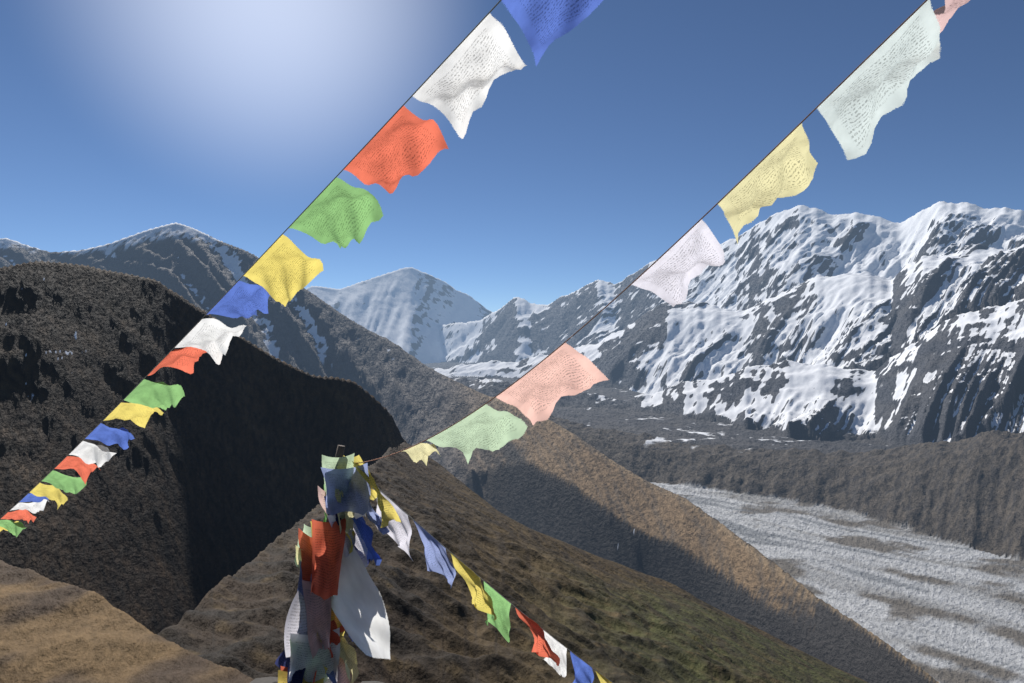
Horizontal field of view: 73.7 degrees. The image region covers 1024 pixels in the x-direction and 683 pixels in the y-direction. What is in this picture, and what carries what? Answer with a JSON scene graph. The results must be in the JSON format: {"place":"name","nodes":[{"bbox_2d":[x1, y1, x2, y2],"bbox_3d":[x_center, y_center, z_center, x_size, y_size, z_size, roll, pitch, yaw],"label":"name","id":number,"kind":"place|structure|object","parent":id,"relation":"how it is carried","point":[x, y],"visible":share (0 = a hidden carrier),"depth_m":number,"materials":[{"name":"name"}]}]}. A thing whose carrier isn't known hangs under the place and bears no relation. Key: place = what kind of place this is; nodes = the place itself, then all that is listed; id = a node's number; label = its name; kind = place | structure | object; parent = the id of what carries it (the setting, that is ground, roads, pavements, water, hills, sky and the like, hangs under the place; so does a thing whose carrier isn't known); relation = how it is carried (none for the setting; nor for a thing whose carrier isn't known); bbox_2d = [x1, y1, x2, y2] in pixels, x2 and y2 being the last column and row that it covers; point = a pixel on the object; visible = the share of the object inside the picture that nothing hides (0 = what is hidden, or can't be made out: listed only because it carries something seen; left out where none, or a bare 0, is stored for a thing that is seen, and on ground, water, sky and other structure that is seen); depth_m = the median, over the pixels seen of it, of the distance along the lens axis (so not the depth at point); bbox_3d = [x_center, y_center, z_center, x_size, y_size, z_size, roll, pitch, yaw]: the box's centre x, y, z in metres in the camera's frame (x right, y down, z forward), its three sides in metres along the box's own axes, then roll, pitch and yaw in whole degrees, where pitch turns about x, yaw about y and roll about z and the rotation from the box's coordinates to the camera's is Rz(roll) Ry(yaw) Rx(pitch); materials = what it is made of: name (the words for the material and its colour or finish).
{"place":"outdoors","nodes":[
{"label":"outdoors","id":0,"kind":"place"},
{"bbox_2d":[0,0,602,536],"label":"prayer flag line","id":1,"kind":"object","parent":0,"point":[454,88],"visible":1,"depth_m":2.64,"materials":[{"name":"multicoloured fabric"}]},
{"bbox_2d":[0,201,1023,682],"bbox_3d":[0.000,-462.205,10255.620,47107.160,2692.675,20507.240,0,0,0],"label":"mountains","id":2,"kind":"structure","parent":0,"point":[784,447],"depth_m":1496.06,"materials":[{"name":"brown stone"}]},
{"bbox_2d":[250,445,400,682],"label":"flag pole","id":3,"kind":"object","parent":2,"relation":"on","point":[337,595],"visible":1,"depth_m":3.18,"materials":[{"name":"multicoloured fabric"}]},
{"bbox_2d":[343,456,612,682],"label":"prayer flag line","id":4,"kind":"object","parent":3,"relation":"attached to","point":[492,603],"visible":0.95,"depth_m":3.94,"materials":[{"name":"multicoloured fabric"}]},
{"bbox_2d":[356,0,969,465],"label":"prayer flag line","id":5,"kind":"object","parent":3,"relation":"attached to","point":[862,98],"visible":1,"depth_m":2.22,"materials":[{"name":"multicoloured fabric"}]},
{"bbox_2d":[0,0,1023,311],"label":"sky","id":6,"kind":"structure","parent":0,"point":[224,120],"materials":[{"name":"blue"}]}
]}

